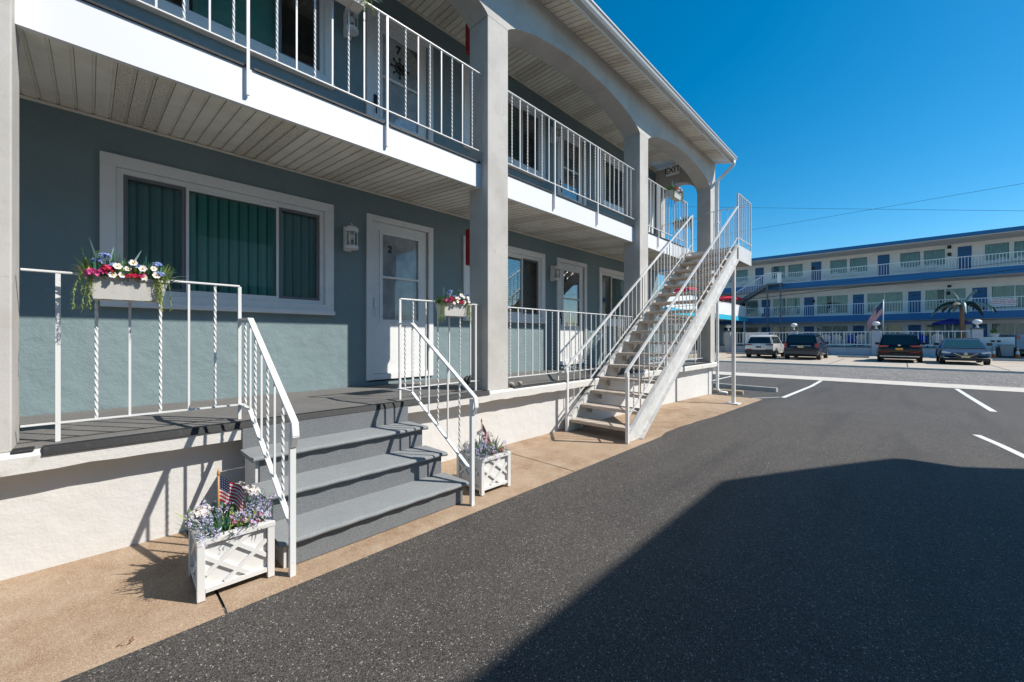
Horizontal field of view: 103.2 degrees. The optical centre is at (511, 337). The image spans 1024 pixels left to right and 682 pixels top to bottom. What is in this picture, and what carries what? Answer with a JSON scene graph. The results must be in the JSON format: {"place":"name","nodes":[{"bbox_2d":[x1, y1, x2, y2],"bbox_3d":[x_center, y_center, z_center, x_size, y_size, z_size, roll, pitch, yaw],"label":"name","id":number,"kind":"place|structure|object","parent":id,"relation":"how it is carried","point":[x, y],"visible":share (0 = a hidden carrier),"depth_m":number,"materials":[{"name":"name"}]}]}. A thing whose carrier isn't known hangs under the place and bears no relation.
{"place":"outdoors","nodes":[
{"label":"outdoors","id":0,"kind":"place"},
{"bbox_2d":[0,394,761,681],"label":"sidewalk","id":1,"kind":"structure","parent":0,"point":[59,623],"depth_m":2.21,"materials":[{"name":"concrete"}]},
{"bbox_2d":[172,481,285,602],"bbox_3d":[-1.584,1.094,2.298,0.518,0.493,0.494,0,0,-44],"label":"lattice planter","id":2,"kind":"object","parent":1,"relation":"on","point":[235,545],"visible":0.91,"depth_m":2.20,"materials":[{"name":"white wood"}]},
{"bbox_2d":[217,468,244,526],"bbox_3d":[-1.605,0.905,2.316,0.136,0.330,0.032,0,0,-21],"label":"flag","id":3,"kind":"object","parent":2,"relation":"in","point":[227,490],"visible":0.99,"depth_m":2.31,"materials":[{"name":"fabric"}]},
{"bbox_2d":[238,318,299,576],"bbox_3d":[-1.628,0.601,2.668,1.192,1.497,0.038,0,0,44],"label":"stair handrail","id":4,"kind":"object","parent":1,"relation":"on","point":[289,510],"visible":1,"depth_m":2.51,"materials":[{"name":"metal"}]},
{"bbox_2d":[240,406,468,567],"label":"steps","id":5,"kind":"structure","parent":1,"relation":"on","point":[361,475],"depth_m":3.01,"materials":[{"name":"paint"}]},
{"bbox_2d":[396,323,478,505],"bbox_3d":[-0.705,0.601,3.625,1.192,1.497,0.038,0,0,44],"label":"stair handrail","id":6,"kind":"object","parent":1,"relation":"on","point":[473,409],"visible":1,"depth_m":3.47,"materials":[{"name":"metal"}]},
{"bbox_2d":[452,429,512,495],"bbox_3d":[-0.273,1.094,3.659,0.477,0.492,0.512,0,0,45],"label":"lattice planter","id":7,"kind":"object","parent":1,"relation":"on","point":[493,465],"visible":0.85,"depth_m":3.58,"materials":[{"name":"white wood"}]},
{"bbox_2d":[481,418,490,445],"bbox_3d":[-0.241,0.921,3.745,0.095,0.362,0.032,0,0,-6],"label":"flag","id":8,"kind":"object","parent":7,"relation":"on","point":[483,429],"visible":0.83,"depth_m":3.74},
{"bbox_2d":[564,193,750,443],"bbox_3d":[3.064,-0.821,7.567,1.144,4.470,5.801,0,0,44],"label":"outdoor staircase","id":9,"kind":"structure","parent":1,"relation":"on","point":[727,261],"depth_m":6.80,"materials":[{"name":"white metal"}]},
{"bbox_2d":[713,389,743,394],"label":"timber block","id":10,"kind":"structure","parent":1,"relation":"on","point":[740,392],"depth_m":10.61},
{"bbox_2d":[60,374,1023,681],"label":"parking lot","id":11,"kind":"structure","parent":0,"point":[842,532],"depth_m":2.31,"materials":[{"name":"asphalt"}]},
{"bbox_2d":[713,383,777,391],"bbox_3d":[6.698,1.435,11.804,0.176,0.115,1.750,0,0,-43],"label":"wheel stop","id":12,"kind":"object","parent":11,"relation":"on","point":[755,388],"visible":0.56,"depth_m":11.59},
{"bbox_2d":[783,381,821,397],"bbox_3d":[8.898,1.504,12.293,0.120,0.085,6.550,0,0,44],"label":"parking line","id":13,"kind":"object","parent":11,"relation":"on","point":[795,392],"visible":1,"depth_m":11.62,"materials":[{"name":"paint"}]},
{"bbox_2d":[955,389,996,411],"bbox_3d":[11.568,1.512,10.204,0.126,0.069,5.653,0,0,43],"label":"parking line","id":14,"kind":"object","parent":11,"relation":"on","point":[977,401],"visible":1,"depth_m":9.68,"materials":[{"name":"paint"}]},
{"bbox_2d":[972,434,1023,457],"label":"parking line","id":15,"kind":"object","parent":11,"relation":"on","point":[1004,447],"visible":1,"depth_m":5.18,"materials":[{"name":"paint"}]},
{"bbox_2d":[511,356,1023,467],"bbox_3d":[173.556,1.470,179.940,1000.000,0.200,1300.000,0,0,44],"label":"ground","id":16,"kind":"structure","parent":0,"point":[754,376],"depth_m":12.09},
{"bbox_2d":[0,0,736,580],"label":"motel building","id":17,"kind":"structure","parent":16,"relation":"on","point":[130,128],"depth_m":4.39,"materials":[{"name":"paint"}]},
{"bbox_2d":[20,268,241,441],"bbox_3d":[-2.428,0.109,2.697,0.028,1.012,1.070,0,0,44],"label":"railing","id":18,"kind":"object","parent":17,"relation":"on","point":[57,422],"visible":0.88,"depth_m":2.63,"materials":[{"name":"metal"}]},
{"bbox_2d":[69,238,190,311],"bbox_3d":[-2.393,-0.372,2.581,0.242,0.462,0.592,0,0,44],"label":"flower box","id":19,"kind":"object","parent":18,"relation":"attached to","point":[110,280],"visible":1,"depth_m":2.50,"materials":[{"name":"plastic"}]},
{"bbox_2d":[100,151,334,314],"bbox_3d":[-2.871,-0.935,4.214,0.193,1.330,1.980,0,0,44],"label":"window","id":20,"kind":"structure","parent":17,"relation":"in","point":[278,247],"depth_m":4.14,"materials":[{"name":"teal glass"}]},
{"bbox_2d":[125,0,334,90],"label":"window","id":21,"kind":"structure","parent":17,"relation":"in","point":[262,12],"depth_m":4.43,"materials":[{"name":"teal glass"}]},
{"bbox_2d":[133,0,481,152],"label":"railing","id":22,"kind":"object","parent":17,"relation":"attached to","point":[249,50],"visible":0.98,"depth_m":3.76,"materials":[{"name":"metal"}]},
{"bbox_2d":[336,0,381,17],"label":"flower box","id":23,"kind":"object","parent":22,"relation":"attached to","point":[357,6],"visible":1,"depth_m":3.60,"materials":[{"name":"plastic"}]},
{"bbox_2d":[343,223,358,251],"bbox_3d":[-1.972,-1.236,4.958,0.216,0.331,0.156,0,0,44],"label":"wall lamp","id":24,"kind":"object","parent":17,"relation":"attached to","point":[348,237],"visible":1,"depth_m":4.93,"materials":[{"name":"white plastic"}]},
{"bbox_2d":[343,7,358,39],"bbox_3d":[-1.972,-3.876,4.958,0.216,0.331,0.156,0,0,44],"label":"wall lamp","id":25,"kind":"object","parent":17,"relation":"attached to","point":[354,31],"visible":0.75,"depth_m":4.94,"materials":[{"name":"white plastic"}]},
{"bbox_2d":[366,213,432,380],"bbox_3d":[-1.530,-0.525,5.588,0.080,2.150,1.020,0,0,44],"label":"door","id":26,"kind":"structure","parent":17,"relation":"in","point":[399,254],"depth_m":5.54,"materials":[{"name":"white glass"}]},
{"bbox_2d":[366,5,432,141],"bbox_3d":[-1.530,-3.195,5.588,0.080,2.170,1.020,0,0,44],"label":"door","id":27,"kind":"structure","parent":17,"relation":"in","point":[396,32],"depth_m":5.57,"materials":[{"name":"white glass"}]},
{"bbox_2d":[398,298,480,399],"bbox_3d":[-0.752,0.109,4.435,0.028,1.012,1.080,0,0,44],"label":"railing","id":28,"kind":"object","parent":17,"relation":"on","point":[475,380],"visible":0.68,"depth_m":4.38,"materials":[{"name":"metal"}]},
{"bbox_2d":[433,286,475,322],"bbox_3d":[-0.609,-0.349,4.436,0.246,0.414,0.621,0,0,44],"label":"flower box","id":29,"kind":"object","parent":28,"relation":"attached to","point":[451,306],"visible":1,"depth_m":4.34,"materials":[{"name":"plastic"}]},
{"bbox_2d":[463,235,544,323],"bbox_3d":[-0.077,-0.935,7.076,0.145,1.330,2.000,0,0,44],"label":"window","id":30,"kind":"structure","parent":17,"relation":"in","point":[526,268],"depth_m":7.40,"materials":[{"name":"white glass"}]},
{"bbox_2d":[463,62,546,181],"bbox_3d":[-0.077,-3.650,7.076,0.145,1.320,2.000,0,0,44],"label":"window","id":31,"kind":"structure","parent":17,"relation":"in","point":[466,71],"depth_m":7.36,"materials":[{"name":"white glass"}]},
{"bbox_2d":[550,264,560,280],"bbox_3d":[0.854,-1.276,7.888,0.216,0.331,0.156,0,0,44],"label":"wall lamp","id":32,"kind":"object","parent":17,"relation":"attached to","point":[553,277],"visible":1,"depth_m":7.89,"materials":[{"name":"white plastic"}]},
{"bbox_2d":[550,124,560,143],"bbox_3d":[0.854,-3.986,7.888,0.216,0.331,0.156,0,0,44],"label":"wall lamp","id":33,"kind":"object","parent":17,"relation":"attached to","point":[558,129],"visible":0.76,"depth_m":7.87,"materials":[{"name":"white plastic"}]},
{"bbox_2d":[508,307,633,379],"bbox_3d":[1.074,0.109,6.328,0.028,1.012,3.440,0,0,44],"label":"railing","id":34,"kind":"object","parent":17,"relation":"on","point":[545,310],"visible":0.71,"depth_m":5.90,"materials":[{"name":"metal"}]},
{"bbox_2d":[508,90,634,224],"bbox_3d":[1.090,-2.485,6.312,0.028,1.270,3.440,0,0,44],"label":"railing","id":35,"kind":"object","parent":17,"relation":"attached to","point":[555,122],"visible":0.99,"depth_m":6.04,"materials":[{"name":"metal"}]},
{"bbox_2d":[557,124,585,205],"bbox_3d":[1.234,-3.195,8.452,0.080,2.170,1.000,0,0,44],"label":"door","id":36,"kind":"structure","parent":17,"relation":"in","point":[560,191],"depth_m":8.47,"materials":[{"name":"white glass"}]},
{"bbox_2d":[557,257,586,364],"bbox_3d":[1.240,-0.525,8.460,0.080,2.150,1.040,0,0,44],"label":"door","id":37,"kind":"structure","parent":17,"relation":"in","point":[572,286],"depth_m":8.49,"materials":[{"name":"white glass"}]},
{"bbox_2d":[599,267,623,326],"bbox_3d":[2.652,-0.935,9.905,0.145,1.330,1.980,0,0,44],"label":"window","id":38,"kind":"structure","parent":17,"relation":"in","point":[611,282],"depth_m":9.62,"materials":[{"name":"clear glass"}]},
{"bbox_2d":[600,151,623,215],"bbox_3d":[2.492,-3.640,9.739,0.145,1.260,1.400,0,0,44],"label":"window","id":39,"kind":"structure","parent":17,"relation":"in","point":[606,169],"depth_m":9.65,"materials":[{"name":"white glass"}]},
{"bbox_2d":[648,180,652,232],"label":"door","id":40,"kind":"structure","parent":17,"relation":"in","point":[650,229],"depth_m":11.09,"materials":[{"name":"white wood"}]},
{"bbox_2d":[648,178,687,252],"bbox_3d":[3.294,-2.485,8.598,0.028,1.270,2.170,0,0,44],"label":"railing","id":41,"kind":"object","parent":17,"relation":"attached to","point":[650,180],"visible":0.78,"depth_m":8.64,"materials":[{"name":"metal"}]},
{"bbox_2d":[665,180,684,203],"bbox_3d":[3.530,-3.097,8.694,0.245,0.461,0.718,0,0,44],"label":"flower box","id":42,"kind":"object","parent":41,"relation":"attached to","point":[674,192],"visible":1,"depth_m":8.55,"materials":[{"name":"plastic"}]},
{"bbox_2d":[665,162,679,176],"bbox_3d":[4.223,-4.450,10.651,0.402,0.340,0.044,0,0,44],"label":"exit sign","id":43,"kind":"object","parent":17,"relation":"hanging from","point":[673,169],"visible":0.9,"depth_m":10.64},
{"bbox_2d":[649,318,699,365],"bbox_3d":[3.639,0.109,8.987,0.028,1.012,3.210,0,0,44],"label":"railing","id":44,"kind":"object","parent":17,"relation":"on","point":[694,352],"visible":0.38,"depth_m":8.67,"materials":[{"name":"metal"}]},
{"bbox_2d":[662,218,696,247],"bbox_3d":[4.506,-2.595,10.909,0.940,1.050,0.028,0,0,44],"label":"railing","id":45,"kind":"object","parent":17,"relation":"on","point":[685,233],"visible":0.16,"depth_m":10.79,"materials":[{"name":"metal"}]},
{"bbox_2d":[670,216,690,230],"bbox_3d":[4.498,-3.067,10.837,0.635,0.461,0.241,0,0,44],"label":"flower box","id":46,"kind":"object","parent":45,"relation":"attached to","point":[677,223],"visible":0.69,"depth_m":10.78,"materials":[{"name":"plastic"}]},
{"bbox_2d":[658,292,747,353],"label":"reception building","id":47,"kind":"structure","parent":16,"relation":"on","point":[725,309],"depth_m":34.59,"materials":[{"name":"white plastic"}]},
{"bbox_2d":[660,324,687,341],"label":"window","id":48,"kind":"structure","parent":47,"relation":"in","point":[660,324],"depth_m":33.55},
{"bbox_2d":[719,295,742,301],"bbox_3d":[21.546,-3.160,40.489,2.507,2.220,2.507,0,0,21],"label":"umbrella","id":49,"kind":"object","parent":47,"relation":"on","point":[726,297],"visible":0.64,"depth_m":39.73,"materials":[{"name":"red fabric"}]},
{"bbox_2d":[660,358,1023,373],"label":"street kerb","id":50,"kind":"structure","parent":16,"relation":"on","point":[972,370],"depth_m":20.65,"materials":[{"name":"concrete"}]},
{"bbox_2d":[713,371,1023,391],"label":"concrete gutter","id":51,"kind":"object","parent":16,"relation":"on","point":[998,388],"visible":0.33,"depth_m":14.04,"materials":[{"name":"concrete"}]},
{"bbox_2d":[983,337,1014,355],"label":"vented wall","id":52,"kind":"structure","parent":16,"relation":"on","point":[995,341],"depth_m":27.77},
{"bbox_2d":[1006,335,1023,355],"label":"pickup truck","id":53,"kind":"object","parent":16,"relation":"on","point":[1019,341],"visible":0.29,"depth_m":28.15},
{"bbox_2d":[593,0,1023,307],"label":"sky","id":54,"kind":"structure","parent":0,"point":[843,107],"materials":[{"name":"blue"}]},
{"bbox_2d":[660,352,1023,370],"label":"parking apron","id":55,"kind":"object","parent":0,"point":[929,362],"visible":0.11,"depth_m":24.60,"materials":[{"name":"concrete"}]},
{"bbox_2d":[724,325,730,351],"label":"lamp pillar","id":56,"kind":"structure","parent":55,"relation":"on","point":[727,340],"depth_m":37.83,"materials":[{"name":"white concrete"}]},
{"bbox_2d":[745,334,784,357],"bbox_3d":[19.461,0.601,31.067,2.260,1.728,4.658,0,0,44],"label":"parked car","id":57,"kind":"object","parent":55,"relation":"on","point":[760,345],"visible":0.93,"depth_m":29.62,"materials":[{"name":"white paint"}]},
{"bbox_2d":[784,333,828,359],"bbox_3d":[20.995,0.581,28.898,2.380,1.768,5.050,0,0,44],"label":"parked car","id":58,"kind":"object","parent":55,"relation":"on","point":[807,345],"visible":1,"depth_m":27.27,"materials":[{"name":"blue paint"}]},
{"bbox_2d":[715,345,936,356],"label":"courtyard wall","id":59,"kind":"structure","parent":55,"relation":"on","point":[847,350],"depth_m":31.86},
{"bbox_2d":[724,330,969,346],"bbox_3d":[25.569,0.090,32.941,15.490,1.200,0.100,0,0,44],"label":"courtyard fence","id":60,"kind":"object","parent":59,"relation":"on","point":[747,334],"visible":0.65,"depth_m":32.51,"materials":[{"name":"white plastic"}]},
{"bbox_2d":[871,321,881,355],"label":"lamp pillar","id":61,"kind":"structure","parent":55,"relation":"on","point":[875,334],"depth_m":30.73,"materials":[{"name":"white concrete"}]},
{"bbox_2d":[875,333,925,362],"bbox_3d":[24.599,0.591,25.764,2.360,1.748,4.958,0,0,44],"label":"parked car","id":62,"kind":"object","parent":55,"relation":"on","point":[899,346],"visible":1,"depth_m":24.13,"materials":[{"name":"black paint"}]},
{"bbox_2d":[934,338,992,364],"bbox_3d":[26.148,0.738,23.624,2.260,1.455,4.887,0,0,44],"label":"parked car","id":63,"kind":"object","parent":55,"relation":"on","point":[963,349],"visible":1,"depth_m":22.50,"materials":[{"name":"grey paint"}]},
{"bbox_2d":[970,319,984,341],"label":"lamp pillar","id":64,"kind":"structure","parent":55,"relation":"on","point":[976,331],"depth_m":27.19,"materials":[{"name":"white concrete"}]},
{"bbox_2d":[996,344,1016,357],"bbox_3d":[33.067,0.890,27.153,0.840,0.880,0.560,0,0,44],"label":"storage cart","id":65,"kind":"object","parent":55,"relation":"on","point":[1006,351],"visible":0.89,"depth_m":27.02,"materials":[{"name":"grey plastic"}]},
{"bbox_2d":[992,359,1023,360],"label":"wheel stop","id":66,"kind":"object","parent":55,"relation":"on","point":[1007,359],"visible":0.97,"depth_m":24.82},
{"bbox_2d":[713,362,1023,387],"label":"street","id":67,"kind":"structure","parent":0,"point":[972,378],"depth_m":17.62,"materials":[{"name":"asphalt"}]},
{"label":"courtyard terrace","id":68,"kind":"structure","parent":0,"visible":0},
{"bbox_2d":[721,272,783,339],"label":"staircase","id":69,"kind":"structure","parent":68,"relation":"on","point":[748,297],"depth_m":38.98,"materials":[{"name":"white metal"}]},
{"bbox_2d":[658,226,1023,355],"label":"blue motel","id":70,"kind":"structure","parent":68,"relation":"on","point":[912,305],"depth_m":34.87,"materials":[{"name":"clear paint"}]},
{"bbox_2d":[736,269,747,282],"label":"window","id":71,"kind":"structure","parent":70,"relation":"in","point":[744,272],"depth_m":43.66,"materials":[{"name":"teal glass"}]},
{"bbox_2d":[736,327,757,342],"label":"window","id":72,"kind":"structure","parent":70,"relation":"in","point":[747,329],"depth_m":43.35,"materials":[{"name":"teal glass"}]},
{"bbox_2d":[738,299,757,316],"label":"window","id":73,"kind":"structure","parent":70,"relation":"in","point":[751,303],"depth_m":42.95,"materials":[{"name":"teal glass"}]},
{"bbox_2d":[754,267,764,285],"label":"door","id":74,"kind":"structure","parent":70,"relation":"in","point":[758,271],"depth_m":42.45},
{"bbox_2d":[761,299,770,317],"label":"door","id":75,"kind":"structure","parent":70,"relation":"in","point":[763,301],"depth_m":42.00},
{"bbox_2d":[771,265,785,278],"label":"window","id":76,"kind":"structure","parent":70,"relation":"in","point":[782,268],"depth_m":41.11,"materials":[{"name":"teal glass"}]},
{"bbox_2d":[773,297,799,315],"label":"window","id":77,"kind":"structure","parent":70,"relation":"in","point":[793,301],"depth_m":40.77,"materials":[{"name":"teal glass"}]},
{"bbox_2d":[773,327,799,341],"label":"window","id":78,"kind":"structure","parent":70,"relation":"in","point":[775,329],"depth_m":40.97,"materials":[{"name":"teal glass"}]},
{"bbox_2d":[788,263,802,277],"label":"window","id":79,"kind":"structure","parent":70,"relation":"in","point":[798,268],"depth_m":40.32,"materials":[{"name":"teal glass"}]},
{"bbox_2d":[803,296,814,316],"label":"door","id":80,"kind":"structure","parent":70,"relation":"in","point":[807,301],"depth_m":39.49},
{"bbox_2d":[803,326,814,333],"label":"door","id":81,"kind":"structure","parent":70,"relation":"in","point":[811,328],"depth_m":39.49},
{"bbox_2d":[810,261,821,281],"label":"door","id":82,"kind":"structure","parent":70,"relation":"in","point":[818,265],"depth_m":39.16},
{"bbox_2d":[816,294,847,313],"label":"window","id":83,"kind":"structure","parent":70,"relation":"in","point":[836,299],"depth_m":38.23,"materials":[{"name":"teal glass"}]},
{"bbox_2d":[816,326,847,343],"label":"window","id":84,"kind":"structure","parent":70,"relation":"in","point":[834,329],"depth_m":38.22,"materials":[{"name":"teal glass"}]},
{"bbox_2d":[829,258,847,274],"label":"window","id":85,"kind":"structure","parent":70,"relation":"in","point":[839,263],"depth_m":37.98,"materials":[{"name":"teal glass"}]},
{"bbox_2d":[852,294,864,314],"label":"door","id":86,"kind":"structure","parent":70,"relation":"in","point":[856,298],"depth_m":36.97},
{"bbox_2d":[852,326,864,345],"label":"door","id":87,"kind":"structure","parent":70,"relation":"in","point":[855,329],"depth_m":37.01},
{"bbox_2d":[849,256,867,272],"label":"window","id":88,"kind":"structure","parent":70,"relation":"in","point":[858,261],"depth_m":36.97,"materials":[{"name":"teal glass"}]},
{"bbox_2d":[877,253,890,275],"bbox_3d":[32.777,-6.310,35.797,0.920,2.120,0.080,0,0,44],"label":"door","id":89,"kind":"structure","parent":70,"relation":"in","point":[884,259],"depth_m":35.80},
{"bbox_2d":[867,291,902,312],"bbox_3d":[32.836,-3.145,35.772,2.380,1.750,0.115,0,0,44],"label":"window","id":90,"kind":"structure","parent":70,"relation":"in","point":[892,297],"depth_m":35.66,"materials":[{"name":"teal glass"}]},
{"bbox_2d":[867,325,902,343],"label":"window","id":91,"kind":"structure","parent":70,"relation":"in","point":[886,327],"depth_m":35.63,"materials":[{"name":"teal glass"}]},
{"bbox_2d":[899,251,920,268],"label":"window","id":92,"kind":"structure","parent":70,"relation":"in","point":[906,257],"depth_m":34.67,"materials":[{"name":"teal glass"}]},
{"bbox_2d":[907,290,921,312],"bbox_3d":[34.170,-3.025,34.454,0.910,1.950,0.080,0,0,44],"label":"door","id":93,"kind":"structure","parent":70,"relation":"in","point":[915,296],"depth_m":34.46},
{"bbox_2d":[907,325,921,345],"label":"door","id":94,"kind":"structure","parent":70,"relation":"in","point":[909,327],"depth_m":34.41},
{"bbox_2d":[923,248,945,266],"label":"window","id":95,"kind":"structure","parent":70,"relation":"in","point":[938,254],"depth_m":33.68,"materials":[{"name":"teal glass"}]},
{"bbox_2d":[925,287,965,310],"bbox_3d":[35.463,-3.145,33.238,2.340,1.750,0.115,0,0,44],"label":"window","id":96,"kind":"structure","parent":70,"relation":"in","point":[932,294],"depth_m":33.57,"materials":[{"name":"teal glass"}]},
{"bbox_2d":[925,324,965,344],"bbox_3d":[35.463,-0.370,33.238,2.340,2.000,0.115,0,0,44],"label":"window","id":97,"kind":"structure","parent":70,"relation":"in","point":[927,327],"depth_m":33.41,"materials":[{"name":"teal glass"}]},
{"bbox_2d":[956,245,972,269],"bbox_3d":[36.217,-6.310,32.479,0.900,2.120,0.080,0,0,44],"label":"door","id":98,"kind":"structure","parent":70,"relation":"in","point":[967,250],"depth_m":32.48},
{"bbox_2d":[971,286,988,311],"bbox_3d":[36.789,-3.025,31.927,0.910,1.950,0.080,0,0,44],"label":"door","id":99,"kind":"structure","parent":70,"relation":"in","point":[982,292],"depth_m":31.86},
{"bbox_2d":[971,324,988,336],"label":"door","id":100,"kind":"structure","parent":70,"relation":"in","point":[985,331],"depth_m":31.75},
{"bbox_2d":[984,241,1009,260],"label":"window","id":101,"kind":"structure","parent":70,"relation":"in","point":[1001,247],"depth_m":31.34,"materials":[{"name":"teal glass"}]},
{"bbox_2d":[990,298,1016,306],"bbox_3d":[35.613,-2.570,29.418,1.237,0.580,0.029,0,0,44],"label":"parking banner","id":102,"kind":"object","parent":70,"relation":"attached to","point":[1003,302],"visible":1,"depth_m":29.41,"materials":[{"name":"white plastic"}]},
{"bbox_2d":[991,284,1023,307],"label":"window","id":103,"kind":"structure","parent":70,"relation":"in","point":[1004,291],"depth_m":30.90,"materials":[{"name":"teal glass"}]},
{"bbox_2d":[991,323,1023,336],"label":"window","id":104,"kind":"structure","parent":70,"relation":"in","point":[1004,329],"depth_m":30.97,"materials":[{"name":"teal glass"}]},
{"bbox_2d":[1013,240,1023,258],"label":"window","id":105,"kind":"structure","parent":70,"relation":"in","point":[1018,245],"depth_m":30.63,"materials":[{"name":"teal glass"}]},
{"bbox_2d":[856,334,866,346],"bbox_3d":[27.668,0.256,32.142,0.840,1.071,0.959,0,0,44],"label":"adirondack chair","id":106,"kind":"object","parent":68,"relation":"on","point":[858,341],"visible":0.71,"depth_m":32.02,"materials":[{"name":"white plastic"}]},
{"bbox_2d":[882,300,883,334],"bbox_3d":[28.559,-1.087,31.223,0.102,3.715,0.102,0,0,21],"label":"flagpole","id":107,"kind":"object","parent":68,"relation":"on","point":[883,316],"visible":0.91,"depth_m":31.19,"materials":[{"name":"white metal"}]},
{"bbox_2d":[868,302,882,330],"bbox_3d":[28.221,-1.603,31.549,0.859,2.375,0.201,0,0,42],"label":"american flag","id":108,"kind":"object","parent":107,"relation":"attached to","point":[877,313],"visible":0.98,"depth_m":31.52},
{"bbox_2d":[932,318,972,337],"bbox_3d":[32.417,-0.340,29.864,1.950,2.220,1.950,0,0,21],"label":"umbrella","id":109,"kind":"object","parent":68,"relation":"on","point":[952,321],"visible":0.87,"depth_m":29.60,"materials":[{"name":"blue fabric"}]},
{"bbox_2d":[931,289,996,337],"bbox_3d":[32.024,-1.330,28.756,2.849,4.208,3.161,0,0,25],"label":"palm tree","id":110,"kind":"object","parent":68,"relation":"on","point":[963,307],"visible":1,"depth_m":28.78,"materials":[{"name":"green plant"}]},
{"bbox_3d":[34.655,-5.950,-0.081,0.280,15.000,0.266,0,0,44],"label":"utility pole","id":111,"kind":"object","parent":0,"visible":0},
{"bbox_2d":[665,206,1002,210],"bbox_3d":[14.862,-6.150,19.010,55.002,13.010,0.012,0,0,44],"label":"overhead cable","id":112,"kind":"object","parent":111,"relation":"attached to","point":[891,209],"visible":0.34,"depth_m":17.36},
{"bbox_2d":[662,269,1020,308],"bbox_3d":[14.862,-2.325,19.010,55.001,3.172,0.026,0,0,44],"label":"overhead cable","id":113,"kind":"object","parent":111,"relation":"attached to","point":[872,285],"visible":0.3,"depth_m":17.91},
{"bbox_2d":[676,183,1023,242],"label":"overhead cable","id":114,"kind":"object","parent":111,"relation":"attached to","point":[876,208],"visible":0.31,"depth_m":17.72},
{"bbox_2d":[696,260,1023,299],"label":"overhead cable","id":115,"kind":"object","parent":111,"relation":"attached to","point":[880,277],"visible":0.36,"depth_m":17.66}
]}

